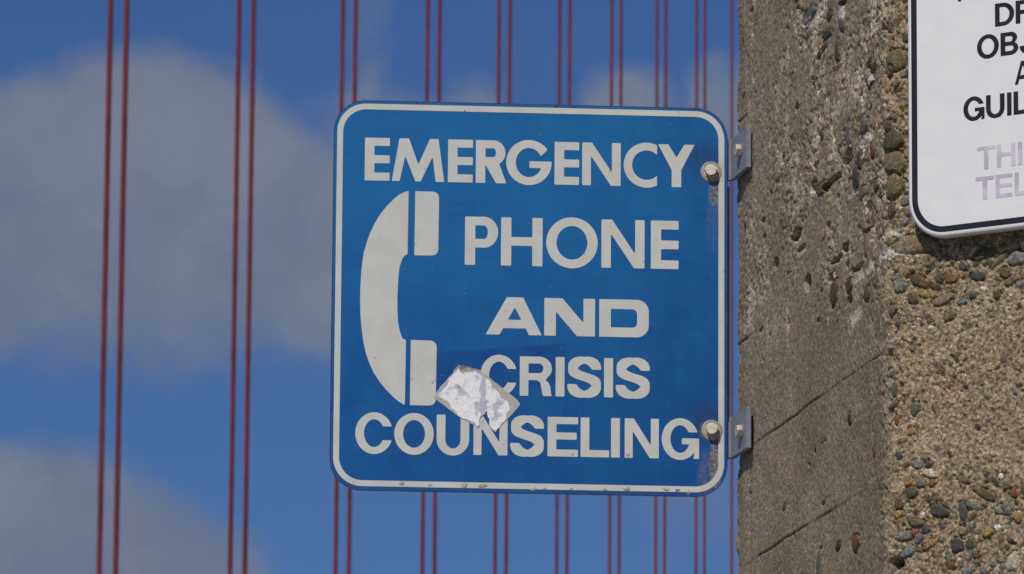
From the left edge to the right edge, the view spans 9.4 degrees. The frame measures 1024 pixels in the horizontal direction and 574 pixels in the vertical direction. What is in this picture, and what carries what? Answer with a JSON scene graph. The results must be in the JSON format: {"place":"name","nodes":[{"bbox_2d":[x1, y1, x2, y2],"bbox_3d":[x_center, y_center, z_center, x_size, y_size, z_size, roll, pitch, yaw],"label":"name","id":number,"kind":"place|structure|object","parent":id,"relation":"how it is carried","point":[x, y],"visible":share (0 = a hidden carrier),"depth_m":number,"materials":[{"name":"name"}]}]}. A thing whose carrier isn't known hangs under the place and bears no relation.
{"place":"outdoors","nodes":[
{"label":"outdoors","id":0,"kind":"place"},
{"bbox_2d":[96,0,112,573],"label":"suspender rope","id":1,"kind":"object","parent":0,"point":[104,290],"visible":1,"depth_m":127.42,"materials":[{"name":"red paint"}]},
{"bbox_2d":[113,0,129,573],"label":"suspender rope","id":2,"kind":"object","parent":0,"point":[121,290],"visible":1,"depth_m":127.42,"materials":[{"name":"red paint"}]},
{"bbox_2d":[228,0,241,573],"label":"suspender rope","id":3,"kind":"object","parent":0,"point":[234,292],"visible":1,"depth_m":142.82,"materials":[{"name":"red paint"}]},
{"bbox_2d":[242,0,255,573],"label":"suspender rope","id":4,"kind":"object","parent":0,"point":[249,286],"visible":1,"depth_m":142.83,"materials":[{"name":"red paint"}]},
{"bbox_2d":[333,0,344,573],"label":"suspender rope","id":5,"kind":"object","parent":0,"point":[341,108],"visible":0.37,"depth_m":159.19,"materials":[{"name":"red paint"}]},
{"bbox_2d":[347,0,357,573],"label":"suspender rope","id":6,"kind":"object","parent":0,"point":[354,99],"visible":0.29,"depth_m":159.24,"materials":[{"name":"red paint"}]},
{"bbox_2d":[0,0,740,573],"label":"sky","id":7,"kind":"structure","parent":0,"point":[174,510],"materials":[{"name":"blue"}]},
{"bbox_2d":[420,0,429,573],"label":"suspender rope","id":8,"kind":"object","parent":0,"point":[422,548],"visible":0.35,"depth_m":174.75,"materials":[{"name":"red paint"}]},
{"bbox_2d":[432,0,441,573],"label":"suspender rope","id":9,"kind":"object","parent":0,"point":[434,548],"visible":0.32,"depth_m":174.75,"materials":[{"name":"red paint"}]},
{"bbox_2d":[493,0,500,573],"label":"suspender rope","id":10,"kind":"object","parent":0,"point":[498,101],"visible":0.29,"depth_m":190.28,"materials":[{"name":"red paint"}]},
{"bbox_2d":[504,0,511,573],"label":"suspender rope","id":11,"kind":"object","parent":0,"point":[509,102],"visible":0.34,"depth_m":190.28,"materials":[{"name":"red paint"}]},
{"bbox_2d":[555,0,561,573],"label":"suspender rope","id":12,"kind":"object","parent":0,"point":[559,103],"visible":0.28,"depth_m":205.75,"materials":[{"name":"red paint"}]},
{"bbox_2d":[565,0,571,573],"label":"suspender rope","id":13,"kind":"object","parent":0,"point":[567,496],"visible":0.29,"depth_m":205.72,"materials":[{"name":"red paint"}]},
{"bbox_2d":[608,0,613,573],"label":"suspender rope","id":14,"kind":"object","parent":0,"point":[611,104],"visible":0.3,"depth_m":221.28,"materials":[{"name":"red paint"}]},
{"bbox_2d":[617,0,622,573],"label":"suspender rope","id":15,"kind":"object","parent":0,"point":[620,104],"visible":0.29,"depth_m":221.32,"materials":[{"name":"red paint"}]},
{"bbox_2d":[654,0,658,573],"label":"suspender rope","id":16,"kind":"object","parent":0,"point":[656,105],"visible":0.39,"depth_m":236.77,"materials":[{"name":"red paint"}]},
{"bbox_2d":[663,0,666,573],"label":"suspender rope","id":17,"kind":"object","parent":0,"point":[665,105],"visible":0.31,"depth_m":236.80,"materials":[{"name":"red paint"}]},
{"bbox_2d":[695,0,697,573],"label":"suspender rope","id":18,"kind":"object","parent":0,"point":[696,106],"visible":0.25,"depth_m":252.39,"materials":[{"name":"red paint"}]},
{"bbox_2d":[703,0,705,573],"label":"suspender rope","id":19,"kind":"object","parent":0,"point":[704,508],"visible":0.4,"depth_m":249.03,"materials":[{"name":"red paint"}]},
{"bbox_2d":[730,0,732,573],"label":"suspender rope","id":20,"kind":"object","parent":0,"point":[731,415],"visible":0.88,"depth_m":265.87,"materials":[{"name":"red paint"}]},
{"bbox_2d":[736,0,1023,573],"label":"concrete pillar","id":21,"kind":"structure","parent":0,"point":[880,334],"depth_m":6.66,"materials":[{"name":"grey concrete"}]},
{"bbox_2d":[329,100,729,496],"bbox_3d":[0.022,0.012,7.152,0.461,0.458,0.017,1,-11,-4],"label":"emergency phone sign","id":22,"kind":"object","parent":21,"relation":"attached to","point":[560,274],"visible":1,"depth_m":7.15,"materials":[{"name":"blue metal"}]},
{"bbox_2d":[434,365,519,431],"bbox_3d":[-0.040,0.128,7.125,0.099,0.078,0.003,1,-11,-5],"label":"torn sticker","id":23,"kind":"object","parent":22,"relation":"attached to","point":[472,396],"visible":1,"depth_m":7.12,"materials":[{"name":"white paper"}]},
{"bbox_2d":[728,126,750,180],"bbox_3d":[0.243,-0.151,7.189,0.115,0.049,0.051,-8,-14,37],"label":"angle bracket","id":24,"kind":"object","parent":21,"relation":"attached to","point":[739,154],"visible":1,"depth_m":7.16,"materials":[{"name":"metal"}]},
{"bbox_2d":[728,406,750,458],"bbox_3d":[0.241,0.170,7.125,0.115,0.049,0.051,-8,-14,37],"label":"angle bracket","id":25,"kind":"object","parent":21,"relation":"attached to","point":[739,433],"visible":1,"depth_m":7.10,"materials":[{"name":"metal"}]},
{"bbox_2d":[908,0,1023,238],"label":"bridge notice","id":26,"kind":"object","parent":21,"relation":"attached to","point":[966,107],"visible":1,"depth_m":6.50,"materials":[{"name":"white paint"}]}
]}

